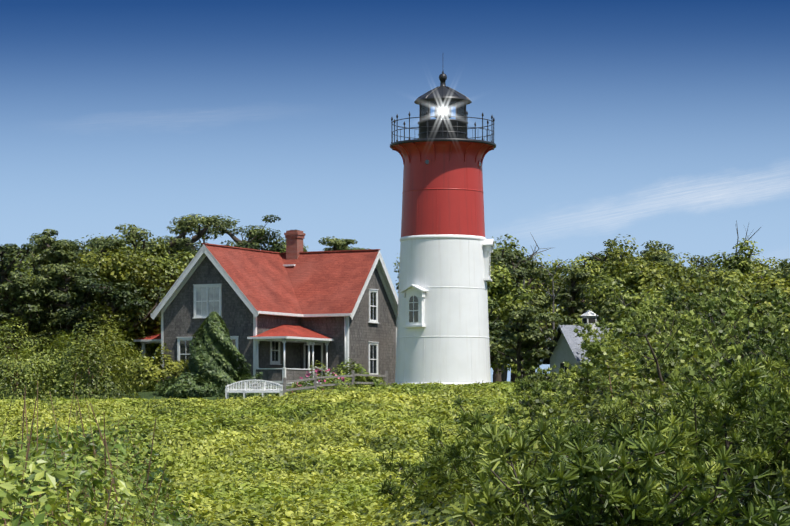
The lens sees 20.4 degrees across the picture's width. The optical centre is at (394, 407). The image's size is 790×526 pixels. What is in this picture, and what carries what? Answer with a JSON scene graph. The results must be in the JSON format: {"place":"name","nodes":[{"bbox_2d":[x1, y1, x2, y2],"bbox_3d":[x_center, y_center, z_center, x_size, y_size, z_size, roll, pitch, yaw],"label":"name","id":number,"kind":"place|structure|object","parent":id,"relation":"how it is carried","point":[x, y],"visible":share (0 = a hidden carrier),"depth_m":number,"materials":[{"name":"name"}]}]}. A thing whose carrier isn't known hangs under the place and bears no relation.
{"place":"outdoors","nodes":[
{"label":"outdoors","id":0,"kind":"place"},
{"bbox_2d":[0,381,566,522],"bbox_3d":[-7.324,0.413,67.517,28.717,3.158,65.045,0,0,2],"label":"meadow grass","id":1,"kind":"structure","parent":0,"point":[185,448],"depth_m":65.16,"materials":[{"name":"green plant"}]},
{"bbox_2d":[1,386,765,520],"bbox_3d":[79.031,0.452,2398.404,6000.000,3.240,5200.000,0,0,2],"label":"ground","id":2,"kind":"structure","parent":0,"point":[149,395],"depth_m":110.19,"materials":[{"name":"green plant"}]},
{"bbox_2d":[0,243,35,344],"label":"pine tree","id":3,"kind":"object","parent":2,"relation":"on","point":[11,253],"visible":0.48,"depth_m":143.51,"materials":[{"name":"green plant"}]},
{"bbox_2d":[0,318,41,391],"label":"shrub","id":4,"kind":"object","parent":2,"relation":"on","point":[4,350],"visible":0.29,"depth_m":113.37,"materials":[{"name":"green plant"}]},
{"bbox_2d":[0,312,47,383],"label":"shrub","id":5,"kind":"object","parent":2,"relation":"on","point":[23,331],"visible":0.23,"depth_m":119.87,"materials":[{"name":"green plant"}]},
{"bbox_2d":[0,271,60,383],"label":"pine tree","id":6,"kind":"object","parent":2,"relation":"on","point":[17,289],"visible":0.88,"depth_m":121.76,"materials":[{"name":"green plant"}]},
{"bbox_2d":[0,348,73,399],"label":"shrub","id":7,"kind":"object","parent":2,"relation":"on","point":[7,368],"visible":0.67,"depth_m":108.53,"materials":[{"name":"green plant"}]},
{"bbox_2d":[11,278,87,349],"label":"pine tree","id":8,"kind":"object","parent":2,"relation":"on","point":[49,314],"visible":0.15,"depth_m":125.10,"materials":[{"name":"green plant"}]},
{"bbox_2d":[13,331,96,385],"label":"shrub","id":9,"kind":"object","parent":2,"relation":"on","point":[39,346],"visible":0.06,"depth_m":118.08,"materials":[{"name":"green plant"}]},
{"bbox_2d":[29,237,100,371],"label":"pine tree","id":10,"kind":"object","parent":2,"relation":"on","point":[66,257],"visible":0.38,"depth_m":126.75,"materials":[{"name":"green plant"}]},
{"bbox_2d":[30,263,101,354],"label":"pine tree","id":11,"kind":"object","parent":2,"relation":"on","point":[64,299],"visible":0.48,"depth_m":121.61,"materials":[{"name":"green plant"}]},
{"bbox_2d":[10,229,126,356],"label":"pine tree","id":12,"kind":"object","parent":2,"relation":"on","point":[60,245],"visible":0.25,"depth_m":126.70,"materials":[{"name":"green plant"}]},
{"bbox_2d":[35,332,124,395],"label":"shrub","id":13,"kind":"object","parent":2,"relation":"on","point":[75,368],"visible":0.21,"depth_m":111.76,"materials":[{"name":"green plant"}]},
{"bbox_2d":[39,318,140,398],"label":"shrub","id":14,"kind":"object","parent":2,"relation":"on","point":[89,386],"visible":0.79,"depth_m":108.74,"materials":[{"name":"green plant"}]},
{"bbox_2d":[70,237,126,312],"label":"pine tree","id":15,"kind":"object","parent":2,"relation":"on","point":[104,243],"visible":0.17,"depth_m":128.37,"materials":[{"name":"green plant"}]},
{"bbox_2d":[34,274,167,377],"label":"pine tree","id":16,"kind":"object","parent":2,"relation":"on","point":[121,299],"visible":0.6,"depth_m":121.60,"materials":[{"name":"green plant"}]},
{"bbox_2d":[63,319,155,382],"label":"shrub","id":17,"kind":"object","parent":2,"relation":"on","point":[116,330],"visible":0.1,"depth_m":115.78,"materials":[{"name":"green plant"}]},
{"bbox_2d":[82,232,139,253],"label":"oak tree","id":18,"kind":"object","parent":2,"relation":"on","point":[96,249],"visible":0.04,"depth_m":142.83,"materials":[{"name":"green plant"}]},
{"bbox_2d":[72,296,153,375],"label":"shrub","id":19,"kind":"object","parent":2,"relation":"on","point":[125,335],"visible":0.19,"depth_m":120.25,"materials":[{"name":"green plant"}]},
{"bbox_2d":[70,246,162,341],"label":"oak tree","id":20,"kind":"object","parent":2,"relation":"on","point":[113,268],"visible":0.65,"depth_m":122.54,"materials":[{"name":"green plant"}]},
{"bbox_2d":[93,223,156,352],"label":"pine tree","id":21,"kind":"object","parent":2,"relation":"on","point":[133,236],"visible":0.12,"depth_m":131.93,"materials":[{"name":"green plant"}]},
{"bbox_2d":[98,354,159,390],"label":"shrub","id":22,"kind":"object","parent":2,"relation":"on","point":[139,373],"visible":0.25,"depth_m":113.63,"materials":[{"name":"green plant"}]},
{"bbox_2d":[102,238,196,359],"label":"oak tree","id":23,"kind":"object","parent":2,"relation":"on","point":[170,267],"visible":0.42,"depth_m":124.50,"materials":[{"name":"green plant"}]},
{"bbox_2d":[121,343,190,391],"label":"shrub","id":24,"kind":"object","parent":2,"relation":"on","point":[170,368],"visible":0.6,"depth_m":112.52,"materials":[{"name":"green plant"}]},
{"bbox_2d":[145,214,206,380],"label":"pine tree","id":25,"kind":"object","parent":2,"relation":"on","point":[178,241],"visible":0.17,"depth_m":136.52,"materials":[{"name":"green plant"}]},
{"bbox_2d":[154,372,220,397],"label":"shrub","id":26,"kind":"object","parent":2,"relation":"on","point":[177,385],"visible":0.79,"depth_m":109.80,"materials":[{"name":"green plant"}]},
{"bbox_2d":[166,214,230,258],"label":"pine tree","id":27,"kind":"object","parent":2,"relation":"on","point":[199,230],"visible":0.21,"depth_m":141.97,"materials":[{"name":"green plant"}]},
{"bbox_2d":[177,311,250,391],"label":"cedar","id":28,"kind":"object","parent":2,"relation":"on","point":[219,367],"visible":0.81,"depth_m":111.80,"materials":[{"name":"green plant"}]},
{"bbox_2d":[203,215,285,252],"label":"pine tree","id":29,"kind":"object","parent":2,"relation":"on","point":[259,236],"visible":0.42,"depth_m":150.41,"materials":[{"name":"green plant"}]},
{"bbox_2d":[213,372,278,399],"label":"shrub","id":30,"kind":"object","parent":2,"relation":"on","point":[240,395],"visible":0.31,"depth_m":108.48,"materials":[{"name":"green plant"}]},
{"bbox_2d":[225,380,282,398],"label":"garden bench","id":31,"kind":"object","parent":2,"relation":"on","point":[263,390],"visible":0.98,"depth_m":106.45,"materials":[{"name":"white wood"}]},
{"bbox_2d":[134,230,397,386],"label":"keepers house","id":32,"kind":"structure","parent":2,"relation":"on","point":[293,311],"depth_m":121.35,"materials":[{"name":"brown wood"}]},
{"bbox_2d":[0,381,571,525],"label":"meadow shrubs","id":33,"kind":"object","parent":2,"relation":"on","point":[244,508],"visible":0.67,"depth_m":60.46,"materials":[{"name":"green plant"}]},
{"bbox_2d":[288,360,364,392],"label":"rose bush","id":34,"kind":"object","parent":2,"relation":"on","point":[328,380],"visible":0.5,"depth_m":111.54,"materials":[{"name":"green plant"}]},
{"bbox_2d":[283,370,387,394],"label":"split rail fence","id":35,"kind":"object","parent":2,"relation":"on","point":[315,378],"visible":0.79,"depth_m":110.57,"materials":[{"name":"grey wood"}]},
{"bbox_2d":[318,236,368,250],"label":"pine tree","id":36,"kind":"object","parent":2,"relation":"on","point":[337,244],"visible":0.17,"depth_m":150.34,"materials":[{"name":"green plant"}]},
{"bbox_2d":[330,357,366,387],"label":"shrub","id":37,"kind":"object","parent":2,"relation":"on","point":[355,369],"visible":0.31,"depth_m":115.56,"materials":[{"name":"green plant"}]},
{"bbox_2d":[355,372,385,386],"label":"shrub","id":38,"kind":"object","parent":2,"relation":"on","point":[373,379],"visible":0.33,"depth_m":113.37,"materials":[{"name":"green plant"}]},
{"bbox_2d":[0,373,751,525],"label":"shrubs","id":39,"kind":"object","parent":2,"relation":"on","point":[43,482],"visible":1,"depth_m":12.38,"materials":[{"name":"green plant"}]},
{"bbox_2d":[390,71,495,385],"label":"lighthouse","id":40,"kind":"object","parent":2,"relation":"on","point":[446,247],"visible":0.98,"depth_m":98.03,"materials":[{"name":"white paint"}]},
{"bbox_2d":[367,459,541,525],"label":"bush","id":41,"kind":"object","parent":2,"relation":"on","point":[424,510],"visible":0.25,"depth_m":26.91,"materials":[{"name":"green plant"}]},
{"bbox_2d":[375,395,542,517],"bbox_3d":[1.087,0.958,32.320,2.761,2.303,2.366,0,0,2],"label":"bush","id":42,"kind":"object","parent":2,"relation":"on","point":[467,420],"visible":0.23,"depth_m":32.22,"materials":[{"name":"green plant"}]},
{"bbox_2d":[408,437,555,525],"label":"bush","id":43,"kind":"object","parent":2,"relation":"on","point":[451,518],"visible":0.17,"depth_m":23.94,"materials":[{"name":"green plant"}]},
{"bbox_2d":[411,418,574,525],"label":"bush","id":44,"kind":"object","parent":2,"relation":"on","point":[433,466],"visible":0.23,"depth_m":29.70,"materials":[{"name":"green plant"}]},
{"bbox_2d":[469,403,537,451],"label":"bush","id":45,"kind":"object","parent":2,"relation":"on","point":[511,409],"depth_m":45.58,"materials":[{"name":"green plant"}]},
{"bbox_2d":[488,300,523,363],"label":"pine tree","id":46,"kind":"object","parent":2,"relation":"on","point":[493,332],"visible":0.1,"depth_m":117.06,"materials":[{"name":"green plant"}]},
{"bbox_2d":[478,412,534,440],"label":"bush","id":47,"kind":"object","parent":2,"relation":"on","point":[506,420],"visible":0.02,"depth_m":43.58,"materials":[{"name":"green plant"}]},
{"bbox_2d":[487,262,534,373],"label":"oak tree","id":48,"kind":"object","parent":2,"relation":"on","point":[499,287],"visible":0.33,"depth_m":121.05,"materials":[{"name":"green plant"}]},
{"bbox_2d":[488,249,546,382],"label":"pine tree","id":49,"kind":"object","parent":2,"relation":"on","point":[497,256],"visible":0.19,"depth_m":137.24,"materials":[{"name":"green plant"}]},
{"bbox_2d":[490,299,545,373],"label":"oak tree","id":50,"kind":"object","parent":2,"relation":"on","point":[497,365],"visible":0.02,"depth_m":125.87,"materials":[{"name":"green plant"}]},
{"bbox_2d":[491,253,560,382],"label":"pine tree","id":51,"kind":"object","parent":2,"relation":"on","point":[522,274],"visible":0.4,"depth_m":133.07,"materials":[{"name":"green plant"}]},
{"bbox_2d":[490,234,567,381],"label":"oak tree","id":52,"kind":"object","parent":2,"relation":"on","point":[506,249],"visible":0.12,"depth_m":147.88,"materials":[{"name":"green plant"}]},
{"bbox_2d":[489,305,575,379],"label":"pine tree","id":53,"kind":"object","parent":2,"relation":"on","point":[530,344],"visible":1,"depth_m":109.30,"materials":[{"name":"green plant"}]},
{"bbox_2d":[514,371,562,396],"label":"bush","id":54,"kind":"object","parent":2,"relation":"on","point":[527,386],"visible":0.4,"depth_m":82.49,"materials":[{"name":"green plant"}]},
{"bbox_2d":[519,368,557,388],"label":"bush","id":55,"kind":"object","parent":2,"relation":"on","point":[536,378],"visible":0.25,"depth_m":87.28,"materials":[{"name":"green plant"}]},
{"bbox_2d":[501,395,580,415],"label":"bush","id":56,"kind":"object","parent":2,"relation":"on","point":[520,408],"visible":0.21,"depth_m":72.39,"materials":[{"name":"green plant"}]},
{"bbox_2d":[523,398,571,420],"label":"bush","id":57,"kind":"object","parent":2,"relation":"on","point":[536,408],"visible":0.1,"depth_m":67.62,"materials":[{"name":"green plant"}]},
{"bbox_2d":[527,247,567,342],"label":"snag","id":58,"kind":"object","parent":2,"relation":"on","point":[553,323],"visible":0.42,"depth_m":146.28,"materials":[{"name":"brown wood"}]},
{"bbox_2d":[518,384,580,418],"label":"bush","id":59,"kind":"object","parent":2,"relation":"on","point":[537,393],"visible":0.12,"depth_m":69.65,"materials":[{"name":"green plant"}]},
{"bbox_2d":[522,267,576,374],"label":"pine tree","id":60,"kind":"object","parent":2,"relation":"on","point":[546,305],"visible":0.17,"depth_m":156.36,"materials":[{"name":"green plant"}]},
{"bbox_2d":[519,398,583,424],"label":"bush","id":61,"kind":"object","parent":2,"relation":"on","point":[540,415],"visible":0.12,"depth_m":62.07,"materials":[{"name":"green plant"}]},
{"bbox_2d":[508,413,636,466],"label":"bush","id":62,"kind":"object","parent":2,"relation":"on","point":[589,430],"visible":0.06,"depth_m":34.86,"materials":[{"name":"green plant"}]},
{"bbox_2d":[543,265,602,329],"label":"pine tree","id":63,"kind":"object","parent":2,"relation":"on","point":[572,304],"visible":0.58,"depth_m":148.95,"materials":[{"name":"green plant"}]},
{"bbox_2d":[542,310,609,373],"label":"oil house","id":64,"kind":"structure","parent":2,"relation":"on","point":[568,349],"depth_m":140.56,"materials":[{"name":"white paint"}]},
{"bbox_2d":[545,252,608,324],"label":"oak tree","id":65,"kind":"object","parent":2,"relation":"on","point":[583,267],"visible":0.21,"depth_m":152.32,"materials":[{"name":"green plant"}]},
{"bbox_2d":[523,409,634,456],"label":"bush","id":66,"kind":"object","parent":2,"relation":"on","point":[578,414],"visible":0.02,"depth_m":40.98,"materials":[{"name":"green plant"}]},
{"bbox_2d":[455,409,728,525],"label":"bush","id":67,"kind":"object","parent":2,"relation":"on","point":[675,465],"visible":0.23,"depth_m":18.76,"materials":[{"name":"green plant"}]},
{"bbox_2d":[550,240,635,322],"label":"pine tree","id":68,"kind":"object","parent":2,"relation":"on","point":[608,242],"visible":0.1,"depth_m":156.86,"materials":[{"name":"green plant"}]},
{"bbox_2d":[545,352,659,415],"bbox_3d":[6.330,-0.245,63.707,3.395,2.804,3.003,0,0,-29],"label":"bush","id":69,"kind":"object","parent":2,"relation":"on","point":[583,382],"visible":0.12,"depth_m":63.05,"materials":[{"name":"green plant"}]},
{"bbox_2d":[580,264,625,325],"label":"oak tree","id":70,"kind":"object","parent":2,"relation":"on","point":[591,291],"visible":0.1,"depth_m":142.30,"materials":[{"name":"green plant"}]},
{"bbox_2d":[571,337,638,416],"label":"bush","id":71,"kind":"object","parent":2,"relation":"on","point":[594,348],"visible":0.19,"depth_m":66.53,"materials":[{"name":"green plant"}]},
{"bbox_2d":[573,318,647,371],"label":"bush","id":72,"kind":"object","parent":2,"relation":"on","point":[581,334],"visible":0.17,"depth_m":77.50,"materials":[{"name":"green plant"}]},
{"bbox_2d":[547,329,676,432],"bbox_3d":[5.338,0.297,49.351,3.808,4.107,3.884,0,0,2],"label":"bush","id":73,"kind":"object","parent":2,"relation":"on","point":[592,409],"visible":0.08,"depth_m":49.24,"materials":[{"name":"green plant"}]},
{"bbox_2d":[445,420,789,525],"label":"bush","id":74,"kind":"object","parent":2,"relation":"on","point":[624,500],"visible":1,"depth_m":15.75,"materials":[{"name":"green plant"}]},
{"bbox_2d":[579,323,679,377],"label":"bush","id":75,"kind":"object","parent":2,"relation":"on","point":[618,346],"visible":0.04,"depth_m":70.24,"materials":[{"name":"green plant"}]},
{"bbox_2d":[584,345,685,404],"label":"bush","id":76,"kind":"object","parent":2,"relation":"on","point":[620,357],"visible":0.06,"depth_m":60.13,"materials":[{"name":"green plant"}]},
{"bbox_2d":[594,274,680,328],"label":"oak tree","id":77,"kind":"object","parent":2,"relation":"on","point":[635,297],"visible":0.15,"depth_m":105.09,"materials":[{"name":"green plant"}]},
{"bbox_2d":[588,335,694,403],"bbox_3d":[6.749,-0.197,58.026,3.192,3.454,2.724,0,0,38],"label":"bush","id":78,"kind":"object","parent":2,"relation":"on","point":[670,363],"visible":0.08,"depth_m":57.96,"materials":[{"name":"green plant"}]},
{"bbox_2d":[601,254,689,322],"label":"pine tree","id":79,"kind":"object","parent":2,"relation":"on","point":[655,259],"visible":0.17,"depth_m":127.05,"materials":[{"name":"green plant"}]},
{"bbox_2d":[609,258,684,317],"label":"oak tree","id":80,"kind":"object","parent":2,"relation":"on","point":[637,279],"visible":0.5,"depth_m":121.58,"materials":[{"name":"green plant"}]},
{"bbox_2d":[592,378,704,454],"bbox_3d":[5.111,0.753,43.383,2.579,2.691,3.175,0,0,-10],"label":"bush","id":81,"kind":"object","parent":2,"relation":"on","point":[637,397],"visible":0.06,"depth_m":43.06,"materials":[{"name":"green plant"}]},
{"bbox_2d":[594,234,705,328],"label":"oak tree","id":82,"kind":"object","parent":2,"relation":"on","point":[622,259],"visible":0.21,"depth_m":134.91,"materials":[{"name":"green plant"}]},
{"bbox_2d":[634,240,673,304],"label":"pine tree","id":83,"kind":"object","parent":2,"relation":"on","point":[649,247],"visible":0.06,"depth_m":140.57,"materials":[{"name":"green plant"}]},
{"bbox_2d":[593,388,742,455],"bbox_3d":[4.932,0.878,36.719,3.380,2.475,2.594,0,0,2],"label":"bush","id":84,"kind":"object","parent":2,"relation":"on","point":[619,415],"visible":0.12,"depth_m":36.47,"materials":[{"name":"green plant"}]},
{"bbox_2d":[607,278,732,358],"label":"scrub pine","id":85,"kind":"object","parent":2,"relation":"on","point":[621,307],"visible":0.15,"depth_m":83.01,"materials":[{"name":"green plant"}]},
{"bbox_2d":[583,297,757,415],"bbox_3d":[7.319,-0.529,55.477,4.021,4.448,4.709,0,0,33],"label":"bush","id":86,"kind":"object","parent":2,"relation":"on","point":[719,336],"visible":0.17,"depth_m":55.03,"materials":[{"name":"green plant"}]},
{"bbox_2d":[627,338,729,384],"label":"bush","id":87,"kind":"object","parent":2,"relation":"on","point":[689,352],"visible":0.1,"depth_m":62.26,"materials":[{"name":"green plant"}]},
{"bbox_2d":[636,281,724,339],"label":"tree","id":88,"kind":"object","parent":2,"relation":"on","point":[669,298],"visible":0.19,"depth_m":86.73,"materials":[{"name":"green plant"}]},
{"bbox_2d":[583,357,789,525],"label":"bush","id":89,"kind":"object","parent":2,"relation":"on","point":[725,430],"visible":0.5,"depth_m":26.15,"materials":[{"name":"green plant"}]},
{"bbox_2d":[626,285,756,360],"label":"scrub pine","id":90,"kind":"object","parent":2,"relation":"on","point":[648,305],"visible":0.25,"depth_m":78.90,"materials":[{"name":"green plant"}]},
{"bbox_2d":[670,252,717,282],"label":"oak tree","id":91,"kind":"object","parent":2,"relation":"on","point":[690,263],"visible":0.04,"depth_m":146.99,"materials":[{"name":"green plant"}]},
{"bbox_2d":[608,285,783,374],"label":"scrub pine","id":92,"kind":"object","parent":2,"relation":"on","point":[769,295],"visible":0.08,"depth_m":65.34,"materials":[{"name":"green plant"}]},
{"bbox_2d":[685,255,717,273],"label":"pine tree","id":93,"kind":"object","parent":2,"relation":"on","point":[701,261],"visible":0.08,"depth_m":152.45,"materials":[{"name":"green plant"}]},
{"bbox_2d":[637,405,773,522],"bbox_3d":[5.189,1.023,34.636,2.887,2.133,2.862,0,0,2],"label":"bush","id":94,"kind":"object","parent":2,"relation":"on","point":[645,419],"depth_m":33.86,"materials":[{"name":"green plant"}]},
{"bbox_2d":[673,268,749,306],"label":"oak tree","id":95,"kind":"object","parent":2,"relation":"on","point":[712,283],"visible":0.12,"depth_m":122.52,"materials":[{"name":"green plant"}]},
{"bbox_2d":[678,285,744,335],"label":"tree","id":96,"kind":"object","parent":2,"relation":"on","point":[699,308],"visible":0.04,"depth_m":81.03,"materials":[{"name":"green plant"}]},
{"bbox_2d":[668,349,776,417],"bbox_3d":[7.224,0.448,44.956,3.692,3.346,3.630,0,0,2],"label":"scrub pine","id":97,"kind":"object","parent":2,"relation":"on","point":[721,373],"visible":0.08,"depth_m":44.89,"materials":[{"name":"green plant"}]},
{"bbox_2d":[672,304,789,420],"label":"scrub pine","id":98,"kind":"object","parent":2,"relation":"on","point":[736,348],"visible":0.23,"depth_m":46.47,"materials":[{"name":"green plant"}]},
{"bbox_2d":[707,237,777,280],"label":"oak tree","id":99,"kind":"object","parent":2,"relation":"on","point":[741,263],"visible":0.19,"depth_m":136.87,"materials":[{"name":"green plant"}]},
{"bbox_2d":[717,271,789,333],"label":"oak tree","id":100,"kind":"object","parent":2,"relation":"on","point":[763,284],"visible":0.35,"depth_m":105.14,"materials":[{"name":"green plant"}]},
{"bbox_2d":[725,308,789,369],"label":"tree","id":101,"kind":"object","parent":2,"relation":"on","point":[778,332],"visible":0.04,"depth_m":62.94,"materials":[{"name":"green plant"}]},
{"bbox_2d":[744,255,780,276],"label":"oak tree","id":102,"kind":"object","parent":2,"relation":"on","point":[761,266],"visible":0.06,"depth_m":158.37,"materials":[{"name":"green plant"}]},
{"bbox_2d":[740,396,789,505],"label":"bush","id":103,"kind":"object","parent":2,"relation":"on","point":[772,477],"visible":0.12,"depth_m":26.50,"materials":[{"name":"green plant"}]},
{"bbox_2d":[743,332,789,410],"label":"tree","id":104,"kind":"object","parent":2,"relation":"on","point":[777,352],"visible":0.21,"depth_m":36.75,"materials":[{"name":"green plant"}]},
{"bbox_2d":[748,460,789,524],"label":"bush","id":105,"kind":"object","parent":2,"relation":"on","point":[782,479],"visible":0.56,"depth_m":20.53,"materials":[{"name":"green plant"}]},
{"bbox_2d":[749,333,789,435],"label":"tree","id":106,"kind":"object","parent":2,"relation":"on","point":[782,387],"visible":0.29,"depth_m":32.39,"materials":[{"name":"green plant"}]},
{"bbox_2d":[753,292,789,346],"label":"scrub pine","id":107,"kind":"object","parent":2,"relation":"on","point":[778,300],"visible":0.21,"depth_m":70.00,"materials":[{"name":"green plant"}]},
{"bbox_2d":[764,258,789,281],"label":"pine tree","id":108,"kind":"object","parent":2,"relation":"on","point":[785,271],"visible":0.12,"depth_m":132.82,"materials":[{"name":"green plant"}]},
{"bbox_2d":[0,0,789,381],"label":"sky","id":109,"kind":"structure","parent":0,"point":[663,121],"materials":[{"name":"blue"}]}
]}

